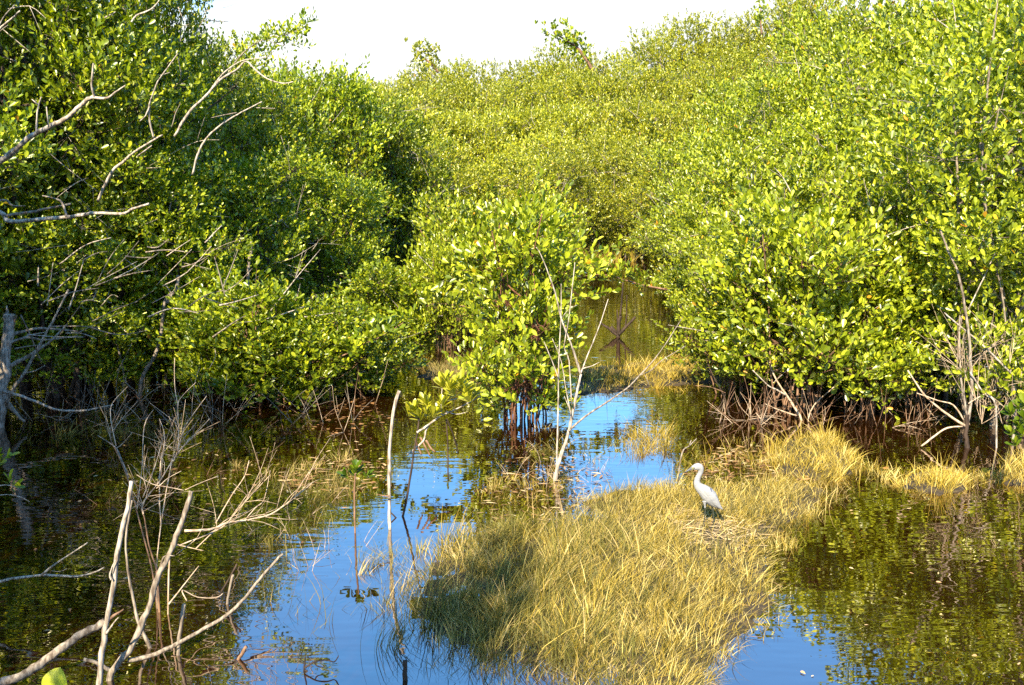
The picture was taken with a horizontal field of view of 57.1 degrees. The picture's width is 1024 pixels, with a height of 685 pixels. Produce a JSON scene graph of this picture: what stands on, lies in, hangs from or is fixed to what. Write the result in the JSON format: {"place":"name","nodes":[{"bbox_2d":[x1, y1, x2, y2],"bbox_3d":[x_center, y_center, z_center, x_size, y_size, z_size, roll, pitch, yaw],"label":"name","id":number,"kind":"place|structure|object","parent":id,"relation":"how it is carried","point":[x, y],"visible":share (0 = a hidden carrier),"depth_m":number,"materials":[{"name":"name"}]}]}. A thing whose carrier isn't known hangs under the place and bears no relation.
{"place":"outdoors","nodes":[
{"label":"outdoors","id":0,"kind":"place"},
{"bbox_2d":[224,6,318,78],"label":"leafy twig","id":1,"kind":"object","parent":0,"point":[264,37],"visible":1,"depth_m":15.15,"materials":[{"name":"green plant"}]},
{"bbox_2d":[222,456,359,632],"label":"sedge","id":2,"kind":"object","parent":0,"point":[315,492],"visible":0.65,"depth_m":8.27,"materials":[{"name":"yellow plant"}]},
{"bbox_2d":[10,0,952,133],"label":"sky","id":3,"kind":"structure","parent":0,"point":[478,30],"materials":[{"name":"white"}]},
{"bbox_2d":[0,246,1023,684],"bbox_3d":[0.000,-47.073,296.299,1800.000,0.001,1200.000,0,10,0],"label":"water","id":4,"kind":"structure","parent":0,"point":[924,626],"depth_m":8.42,"materials":[{"name":"blue liquid"}]},
{"bbox_2d":[0,609,123,684],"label":"fallen log","id":5,"kind":"object","parent":4,"relation":"on","point":[43,661],"visible":0.9,"depth_m":5.75,"materials":[{"name":"beige wood"}]},
{"bbox_2d":[0,180,176,397],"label":"mangrove tree","id":6,"kind":"object","parent":4,"relation":"on","point":[80,317],"visible":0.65,"depth_m":12.95,"materials":[{"name":"green plant"}]},
{"bbox_2d":[228,279,385,408],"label":"mangrove bush","id":7,"kind":"object","parent":4,"relation":"on","point":[307,382],"visible":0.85,"depth_m":12.76,"materials":[{"name":"green plant"}]},
{"bbox_2d":[327,304,416,365],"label":"leafy branch","id":8,"kind":"object","parent":7,"relation":"attached to","point":[384,323],"visible":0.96,"depth_m":12.51,"materials":[{"name":"green plant"}]},
{"bbox_2d":[314,293,432,391],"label":"mangrove bush","id":9,"kind":"object","parent":4,"relation":"on","point":[366,378],"visible":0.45,"depth_m":13.61,"materials":[{"name":"green plant"}]},
{"bbox_2d":[535,17,593,70],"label":"leafy branch","id":10,"kind":"object","parent":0,"point":[573,44],"visible":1,"depth_m":59.55,"materials":[{"name":"green plant"}]},
{"bbox_2d":[575,255,667,296],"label":"leafy branch","id":11,"kind":"object","parent":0,"point":[628,274],"visible":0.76,"depth_m":16.39,"materials":[{"name":"green plant"}]},
{"bbox_2d":[610,414,760,470],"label":"marsh grass","id":12,"kind":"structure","parent":0,"point":[652,441],"depth_m":10.91,"materials":[{"name":"yellow plant"}]},
{"bbox_2d":[417,239,1023,684],"bbox_3d":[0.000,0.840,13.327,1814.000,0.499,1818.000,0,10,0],"label":"ground","id":13,"kind":"structure","parent":0,"point":[743,611],"depth_m":7.56,"materials":[{"name":"yellow plant"}]},
{"bbox_2d":[0,25,75,342],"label":"mangrove tree","id":14,"kind":"object","parent":13,"relation":"on","point":[9,131],"visible":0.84,"depth_m":11.24,"materials":[{"name":"green plant"}]},
{"bbox_2d":[0,289,112,427],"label":"broken trunk","id":15,"kind":"object","parent":13,"relation":"on","point":[7,341],"visible":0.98,"depth_m":11.54,"materials":[{"name":"grey wood"}]},
{"bbox_2d":[20,225,256,360],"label":"fallen branches","id":16,"kind":"object","parent":15,"relation":"on","point":[122,275],"visible":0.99,"depth_m":11.38,"materials":[{"name":"grey wood"}]},
{"bbox_2d":[0,5,149,223],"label":"dead tree","id":17,"kind":"object","parent":13,"relation":"on","point":[18,147],"visible":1,"depth_m":7.63,"materials":[{"name":"grey wood"}]},
{"bbox_2d":[0,0,204,392],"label":"mangrove tree","id":18,"kind":"object","parent":13,"relation":"on","point":[39,54],"visible":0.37,"depth_m":12.88,"materials":[{"name":"green plant"}]},
{"bbox_2d":[0,0,225,378],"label":"mangrove tree","id":19,"kind":"object","parent":13,"relation":"on","point":[141,95],"visible":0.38,"depth_m":13.35,"materials":[{"name":"green plant"}]},
{"bbox_2d":[96,481,133,684],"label":"dead snag","id":20,"kind":"object","parent":13,"relation":"on","point":[105,631],"visible":1,"depth_m":5.54,"materials":[{"name":"brown wood"}]},
{"bbox_2d":[34,121,263,383],"bbox_3d":[-5.375,-1.203,14.313,3.716,4.125,3.225,7,12,35],"label":"mangrove tree","id":21,"kind":"object","parent":13,"relation":"on","point":[152,180],"visible":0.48,"depth_m":13.76,"materials":[{"name":"green plant"}]},
{"bbox_2d":[91,358,215,608],"bbox_3d":[-2.815,1.126,7.201,0.939,1.941,0.989,3,10,18],"label":"dead shrub","id":22,"kind":"object","parent":13,"relation":"on","point":[161,517],"visible":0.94,"depth_m":7.17,"materials":[{"name":"wood"}]},
{"bbox_2d":[49,0,260,291],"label":"mangrove tree","id":23,"kind":"object","parent":13,"relation":"on","point":[191,24],"visible":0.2,"depth_m":15.97,"materials":[{"name":"green plant"}]},
{"bbox_2d":[97,387,217,611],"bbox_3d":[-2.697,1.259,6.887,0.988,1.779,0.595,2,10,12],"label":"dead shrub","id":24,"kind":"object","parent":13,"relation":"on","point":[142,511],"visible":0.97,"depth_m":6.83,"materials":[{"name":"wood"}]},
{"bbox_2d":[105,241,246,387],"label":"mangrove bush","id":25,"kind":"object","parent":13,"relation":"on","point":[206,276],"visible":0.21,"depth_m":13.88,"materials":[{"name":"green plant"}]},
{"bbox_2d":[83,491,283,680],"bbox_3d":[-2.039,1.621,5.886,1.209,1.407,0.122,-3,10,-20],"label":"dead snag","id":26,"kind":"object","parent":13,"relation":"on","point":[122,658],"visible":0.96,"depth_m":5.80,"materials":[{"name":"beige wood"}]},
{"bbox_2d":[9,361,397,436],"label":"fallen branches","id":27,"kind":"object","parent":13,"relation":"on","point":[212,395],"visible":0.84,"depth_m":12.26,"materials":[{"name":"brown wood"}]},
{"bbox_2d":[126,20,317,280],"bbox_3d":[-6.194,-3.106,18.901,4.565,6.430,4.658,0,10,-3],"label":"mangrove tree","id":28,"kind":"object","parent":13,"relation":"on","point":[257,130],"visible":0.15,"depth_m":18.17,"materials":[{"name":"green plant"}]},
{"bbox_2d":[152,274,300,402],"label":"mangrove bush","id":29,"kind":"object","parent":13,"relation":"on","point":[189,324],"visible":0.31,"depth_m":12.95,"materials":[{"name":"green plant"}]},
{"bbox_2d":[167,438,332,613],"bbox_3d":[-2.003,1.416,7.057,1.479,1.415,0.769,-9,13,-43],"label":"dead shrub","id":30,"kind":"object","parent":13,"relation":"on","point":[222,524],"visible":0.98,"depth_m":6.98,"materials":[{"name":"beige wood"}]},
{"bbox_2d":[164,129,340,308],"bbox_3d":[-4.694,-1.648,16.668,3.756,4.232,3.260,-8,13,-40],"label":"mangrove tree","id":31,"kind":"object","parent":13,"relation":"on","point":[276,237],"visible":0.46,"depth_m":16.19,"materials":[{"name":"green plant"}]},
{"bbox_2d":[156,249,352,415],"bbox_3d":[-3.509,-0.117,13.217,2.558,2.408,2.659,-7,12,-35],"label":"mangrove bush","id":32,"kind":"object","parent":13,"relation":"on","point":[266,301],"visible":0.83,"depth_m":12.60,"materials":[{"name":"green plant"}]},
{"bbox_2d":[205,31,343,292],"bbox_3d":[-5.718,-3.502,21.284,4.050,6.657,4.667,-3,10,-17],"label":"mangrove tree","id":33,"kind":"object","parent":13,"relation":"on","point":[289,118],"visible":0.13,"depth_m":20.75,"materials":[{"name":"green plant"}]},
{"bbox_2d":[261,152,402,315],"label":"mangrove tree","id":34,"kind":"object","parent":13,"relation":"on","point":[352,253],"visible":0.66,"depth_m":18.82,"materials":[{"name":"green plant"}]},
{"bbox_2d":[260,54,406,280],"bbox_3d":[-5.481,-4.096,24.688,5.542,6.651,5.096,-4,10,-21],"label":"mangrove tree","id":35,"kind":"object","parent":13,"relation":"on","point":[360,160],"visible":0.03,"depth_m":23.49,"materials":[{"name":"green plant"}]},
{"bbox_2d":[256,53,411,294],"bbox_3d":[-4.737,-3.785,23.397,4.468,6.525,4.316,3,10,16],"label":"mangrove tree","id":36,"kind":"object","parent":13,"relation":"on","point":[355,94],"visible":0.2,"depth_m":22.83,"materials":[{"name":"green plant"}]},
{"bbox_2d":[307,56,434,284],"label":"mangrove tree","id":37,"kind":"object","parent":13,"relation":"on","point":[396,110],"visible":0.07,"depth_m":25.91,"materials":[{"name":"green plant"}]},
{"bbox_2d":[314,532,439,630],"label":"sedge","id":38,"kind":"object","parent":13,"relation":"on","point":[393,585],"visible":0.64,"depth_m":7.13,"materials":[{"name":"beige plant"}]},
{"bbox_2d":[313,246,451,351],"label":"mangrove bush","id":39,"kind":"object","parent":13,"relation":"on","point":[391,291],"visible":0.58,"depth_m":16.76,"materials":[{"name":"green plant"}]},
{"bbox_2d":[343,106,468,278],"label":"mangrove tree","id":40,"kind":"object","parent":13,"relation":"on","point":[406,132],"visible":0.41,"depth_m":26.08,"materials":[{"name":"green plant"}]},
{"bbox_2d":[365,68,467,167],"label":"mangrove tree","id":41,"kind":"object","parent":13,"relation":"on","point":[423,102],"visible":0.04,"depth_m":33.05,"materials":[{"name":"green plant"}]},
{"bbox_2d":[391,368,486,517],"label":"mangrove sapling","id":42,"kind":"object","parent":13,"relation":"on","point":[450,390],"visible":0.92,"depth_m":8.63,"materials":[{"name":"green plant"}]},
{"bbox_2d":[398,218,483,350],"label":"mangrove bush","id":43,"kind":"object","parent":13,"relation":"on","point":[432,261],"visible":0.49,"depth_m":16.83,"materials":[{"name":"green plant"}]},
{"bbox_2d":[382,174,526,333],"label":"mangrove bush","id":44,"kind":"object","parent":13,"relation":"on","point":[452,215],"visible":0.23,"depth_m":18.59,"materials":[{"name":"green plant"}]},
{"bbox_2d":[414,157,518,253],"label":"mangrove tree","id":45,"kind":"object","parent":13,"relation":"on","point":[467,181],"visible":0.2,"depth_m":28.27,"materials":[{"name":"green plant"}]},
{"bbox_2d":[432,72,509,158],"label":"mangrove tree","id":46,"kind":"object","parent":13,"relation":"on","point":[457,97],"visible":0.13,"depth_m":56.60,"materials":[{"name":"green plant"}]},
{"bbox_2d":[445,94,531,190],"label":"mangrove tree","id":47,"kind":"object","parent":13,"relation":"on","point":[500,139],"visible":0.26,"depth_m":43.05,"materials":[{"name":"green plant"}]},
{"bbox_2d":[447,56,537,127],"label":"mangrove tree","id":48,"kind":"object","parent":13,"relation":"on","point":[501,73],"visible":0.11,"depth_m":71.80,"materials":[{"name":"green plant"}]},
{"bbox_2d":[477,72,551,146],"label":"mangrove tree","id":49,"kind":"object","parent":13,"relation":"on","point":[502,90],"visible":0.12,"depth_m":55.26,"materials":[{"name":"green plant"}]},
{"bbox_2d":[462,142,567,241],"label":"mangrove tree","id":50,"kind":"object","parent":13,"relation":"on","point":[514,163],"visible":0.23,"depth_m":31.06,"materials":[{"name":"green plant"}]},
{"bbox_2d":[360,495,677,684],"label":"marsh grass","id":51,"kind":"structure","parent":13,"relation":"on","point":[486,567],"depth_m":6.79,"materials":[{"name":"yellow plant"}]},
{"bbox_2d":[485,97,573,187],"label":"mangrove tree","id":52,"kind":"object","parent":13,"relation":"on","point":[526,123],"visible":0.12,"depth_m":44.03,"materials":[{"name":"green plant"}]},
{"bbox_2d":[441,160,636,425],"bbox_3d":[0.309,-0.432,11.767,2.457,3.645,2.550,0,10,0],"label":"mangrove bush","id":53,"kind":"object","parent":13,"relation":"on","point":[531,282],"visible":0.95,"depth_m":11.60,"materials":[{"name":"green plant"}]},
{"bbox_2d":[417,278,499,322],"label":"leafy branch","id":54,"kind":"object","parent":53,"relation":"attached to","point":[439,295],"visible":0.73,"depth_m":12.52,"materials":[{"name":"green plant"}]},
{"bbox_2d":[496,123,604,221],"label":"mangrove tree","id":55,"kind":"object","parent":13,"relation":"on","point":[540,141],"visible":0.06,"depth_m":40.82,"materials":[{"name":"green plant"}]},
{"bbox_2d":[509,64,592,130],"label":"mangrove tree","id":56,"kind":"object","parent":13,"relation":"on","point":[547,84],"visible":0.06,"depth_m":55.49,"materials":[{"name":"green plant"}]},
{"bbox_2d":[515,187,595,293],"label":"mangrove bush","id":57,"kind":"object","parent":13,"relation":"on","point":[572,224],"visible":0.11,"depth_m":24.55,"materials":[{"name":"green plant"}]},
{"bbox_2d":[509,139,617,249],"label":"mangrove tree","id":58,"kind":"object","parent":13,"relation":"on","point":[569,175],"visible":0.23,"depth_m":34.96,"materials":[{"name":"green plant"}]},
{"bbox_2d":[420,622,710,684],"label":"sedge","id":59,"kind":"object","parent":13,"relation":"on","point":[558,669],"visible":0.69,"depth_m":5.85,"materials":[{"name":"yellow plant"}]},
{"bbox_2d":[529,41,608,113],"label":"mangrove tree","id":60,"kind":"object","parent":13,"relation":"on","point":[565,56],"visible":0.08,"depth_m":74.77,"materials":[{"name":"green plant"}]},
{"bbox_2d":[525,92,613,152],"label":"mangrove tree","id":61,"kind":"object","parent":13,"relation":"on","point":[577,113],"visible":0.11,"depth_m":45.01,"materials":[{"name":"green plant"}]},
{"bbox_2d":[545,127,637,252],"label":"mangrove tree","id":62,"kind":"object","parent":13,"relation":"on","point":[603,139],"visible":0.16,"depth_m":38.83,"materials":[{"name":"green plant"}]},
{"bbox_2d":[547,63,638,130],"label":"mangrove tree","id":63,"kind":"object","parent":13,"relation":"on","point":[591,92],"visible":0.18,"depth_m":55.58,"materials":[{"name":"green plant"}]},
{"bbox_2d":[536,247,684,481],"bbox_3d":[1.041,0.343,9.660,1.669,2.665,0.151,-3,10,-19],"label":"dead sapling","id":64,"kind":"object","parent":13,"relation":"on","point":[559,458],"visible":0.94,"depth_m":9.53,"materials":[{"name":"brown wood"}]},
{"bbox_2d":[581,128,673,258],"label":"mangrove tree","id":65,"kind":"object","parent":13,"relation":"on","point":[624,164],"visible":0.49,"depth_m":36.90,"materials":[{"name":"green plant"}]},
{"bbox_2d":[590,58,681,135],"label":"mangrove tree","id":66,"kind":"object","parent":13,"relation":"on","point":[638,83],"visible":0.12,"depth_m":55.02,"materials":[{"name":"green plant"}]},
{"bbox_2d":[548,351,736,396],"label":"marsh grass","id":67,"kind":"structure","parent":13,"relation":"on","point":[668,373],"depth_m":14.63,"materials":[{"name":"yellow plant"}]},
{"bbox_2d":[610,86,684,232],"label":"mangrove tree","id":68,"kind":"object","parent":13,"relation":"on","point":[631,122],"visible":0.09,"depth_m":44.04,"materials":[{"name":"green plant"}]},
{"bbox_2d":[618,135,701,272],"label":"mangrove tree","id":69,"kind":"object","parent":13,"relation":"on","point":[648,177],"visible":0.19,"depth_m":30.26,"materials":[{"name":"green plant"}]},
{"bbox_2d":[620,22,699,110],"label":"mangrove tree","id":70,"kind":"object","parent":13,"relation":"on","point":[659,56],"visible":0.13,"depth_m":79.55,"materials":[{"name":"green plant"}]},
{"bbox_2d":[628,165,718,295],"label":"mangrove tree","id":71,"kind":"object","parent":13,"relation":"on","point":[688,185],"visible":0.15,"depth_m":22.78,"materials":[{"name":"green plant"}]},
{"bbox_2d":[636,50,713,137],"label":"mangrove tree","id":72,"kind":"object","parent":13,"relation":"on","point":[680,88],"visible":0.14,"depth_m":55.26,"materials":[{"name":"green plant"}]},
{"bbox_2d":[628,87,723,213],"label":"mangrove tree","id":73,"kind":"object","parent":13,"relation":"on","point":[686,118],"visible":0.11,"depth_m":42.27,"materials":[{"name":"green plant"}]},
{"bbox_2d":[632,116,745,266],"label":"mangrove tree","id":74,"kind":"object","parent":13,"relation":"on","point":[687,160],"visible":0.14,"depth_m":27.31,"materials":[{"name":"green plant"}]},
{"bbox_2d":[646,8,731,96],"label":"mangrove tree","id":75,"kind":"object","parent":13,"relation":"on","point":[701,42],"visible":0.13,"depth_m":81.12,"materials":[{"name":"green plant"}]},
{"bbox_2d":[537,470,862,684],"bbox_3d":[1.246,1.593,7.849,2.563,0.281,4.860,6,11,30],"label":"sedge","id":76,"kind":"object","parent":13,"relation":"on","point":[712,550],"visible":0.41,"depth_m":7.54,"materials":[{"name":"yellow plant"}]},
{"bbox_2d":[631,121,784,304],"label":"mangrove tree","id":77,"kind":"object","parent":13,"relation":"on","point":[730,172],"visible":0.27,"depth_m":19.56,"materials":[{"name":"green plant"}]},
{"bbox_2d":[659,187,762,317],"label":"mangrove tree","id":78,"kind":"object","parent":13,"relation":"on","point":[676,301],"visible":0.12,"depth_m":18.89,"materials":[{"name":"green plant"}]},
{"bbox_2d":[669,57,761,132],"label":"mangrove tree","id":79,"kind":"object","parent":13,"relation":"on","point":[702,85],"visible":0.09,"depth_m":53.86,"materials":[{"name":"green plant"}]},
{"bbox_2d":[666,221,770,364],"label":"mangrove tree","id":80,"kind":"object","parent":13,"relation":"on","point":[714,246],"visible":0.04,"depth_m":15.42,"materials":[{"name":"green plant"}]},
{"bbox_2d":[651,231,807,398],"bbox_3d":[3.184,-0.285,13.285,2.190,2.635,2.297,-1,10,-8],"label":"mangrove bush","id":81,"kind":"object","parent":13,"relation":"on","point":[702,296],"visible":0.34,"depth_m":13.23,"materials":[{"name":"green plant"}]},
{"bbox_2d":[694,10,772,100],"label":"mangrove tree","id":82,"kind":"object","parent":13,"relation":"on","point":[743,37],"visible":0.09,"depth_m":77.76,"materials":[{"name":"green plant"}]},
{"bbox_2d":[677,57,805,167],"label":"mangrove tree","id":83,"kind":"object","parent":13,"relation":"on","point":[711,109],"visible":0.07,"depth_m":28.80,"materials":[{"name":"green plant"}]},
{"bbox_2d":[706,33,792,95],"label":"mangrove tree","id":84,"kind":"object","parent":13,"relation":"on","point":[740,53],"visible":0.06,"depth_m":59.26,"materials":[{"name":"green plant"}]},
{"bbox_2d":[706,51,847,185],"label":"mangrove tree","id":85,"kind":"object","parent":13,"relation":"on","point":[768,84],"visible":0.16,"depth_m":24.82,"materials":[{"name":"green plant"}]},
{"bbox_2d":[713,89,881,208],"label":"mangrove tree","id":86,"kind":"object","parent":13,"relation":"on","point":[791,133],"visible":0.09,"depth_m":18.74,"materials":[{"name":"green plant"}]},
{"bbox_2d":[737,0,867,101],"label":"mangrove tree","id":87,"kind":"object","parent":13,"relation":"on","point":[788,35],"visible":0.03,"depth_m":36.13,"materials":[{"name":"green plant"}]},
{"bbox_2d":[671,172,955,416],"bbox_3d":[3.870,-0.459,12.342,2.951,3.478,3.300,-8,13,-41],"label":"mangrove bush","id":88,"kind":"object","parent":13,"relation":"on","point":[779,237],"visible":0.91,"depth_m":11.76,"materials":[{"name":"green plant"}]},
{"bbox_2d":[759,411,873,486],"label":"marsh grass","id":89,"kind":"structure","parent":13,"relation":"on","point":[827,437],"depth_m":10.33,"materials":[{"name":"yellow plant"}]},
{"bbox_2d":[697,126,945,330],"bbox_3d":[4.884,-1.174,14.401,3.605,4.127,3.656,-2,10,-10],"label":"mangrove tree","id":90,"kind":"object","parent":13,"relation":"on","point":[810,193],"visible":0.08,"depth_m":14.08,"materials":[{"name":"green plant"}]},
{"bbox_2d":[758,24,892,176],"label":"mangrove tree","id":91,"kind":"object","parent":13,"relation":"on","point":[793,108],"visible":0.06,"depth_m":24.01,"materials":[{"name":"green plant"}]},
{"bbox_2d":[707,370,951,429],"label":"fallen branches","id":92,"kind":"object","parent":13,"relation":"on","point":[821,402],"visible":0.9,"depth_m":11.95,"materials":[{"name":"brown wood"}]},
{"bbox_2d":[750,97,932,208],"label":"mangrove tree","id":93,"kind":"object","parent":13,"relation":"on","point":[842,140],"visible":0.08,"depth_m":18.11,"materials":[{"name":"green plant"}]},
{"bbox_2d":[766,0,926,92],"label":"mangrove tree","id":94,"kind":"object","parent":13,"relation":"on","point":[845,24],"visible":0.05,"depth_m":32.53,"materials":[{"name":"green plant"}]},
{"bbox_2d":[771,209,969,422],"bbox_3d":[4.724,-0.234,12.265,2.620,2.956,2.343,2,10,10],"label":"mangrove bush","id":95,"kind":"object","parent":13,"relation":"on","point":[892,382],"visible":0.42,"depth_m":11.77,"materials":[{"name":"green plant"}]},
{"bbox_2d":[784,0,970,200],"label":"mangrove tree","id":96,"kind":"object","parent":13,"relation":"on","point":[923,35],"visible":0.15,"depth_m":18.01,"materials":[{"name":"green plant"}]},
{"bbox_2d":[773,122,1023,399],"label":"mangrove tree","id":97,"kind":"object","parent":13,"relation":"on","point":[866,199],"visible":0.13,"depth_m":12.57,"materials":[{"name":"green plant"}]},
{"bbox_2d":[805,28,1022,374],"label":"mangrove tree","id":98,"kind":"object","parent":13,"relation":"on","point":[893,87],"visible":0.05,"depth_m":14.62,"materials":[{"name":"green plant"}]},
{"bbox_2d":[841,0,1014,124],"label":"mangrove tree","id":99,"kind":"object","parent":13,"relation":"on","point":[928,5],"visible":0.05,"depth_m":18.98,"materials":[{"name":"green plant"}]},
{"bbox_2d":[846,0,1023,426],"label":"mangrove tree","id":100,"kind":"object","parent":13,"relation":"on","point":[974,243],"visible":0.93,"depth_m":11.08,"materials":[{"name":"green plant"}]},
{"bbox_2d":[901,0,1023,310],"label":"mangrove tree","id":101,"kind":"object","parent":13,"relation":"on","point":[951,30],"visible":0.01,"depth_m":15.58,"materials":[{"name":"green plant"}]},
{"bbox_2d":[907,229,1023,447],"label":"dead shrub","id":102,"kind":"object","parent":13,"relation":"on","point":[971,400],"visible":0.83,"depth_m":10.78,"materials":[{"name":"grey wood"}]},
{"bbox_2d":[694,435,1023,489],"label":"marsh grass","id":103,"kind":"structure","parent":0,"point":[761,459],"depth_m":9.96,"materials":[{"name":"yellow plant"}]},
{"bbox_2d":[877,446,991,496],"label":"marsh grass","id":104,"kind":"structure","parent":0,"point":[940,482],"depth_m":9.47,"materials":[{"name":"yellow plant"}]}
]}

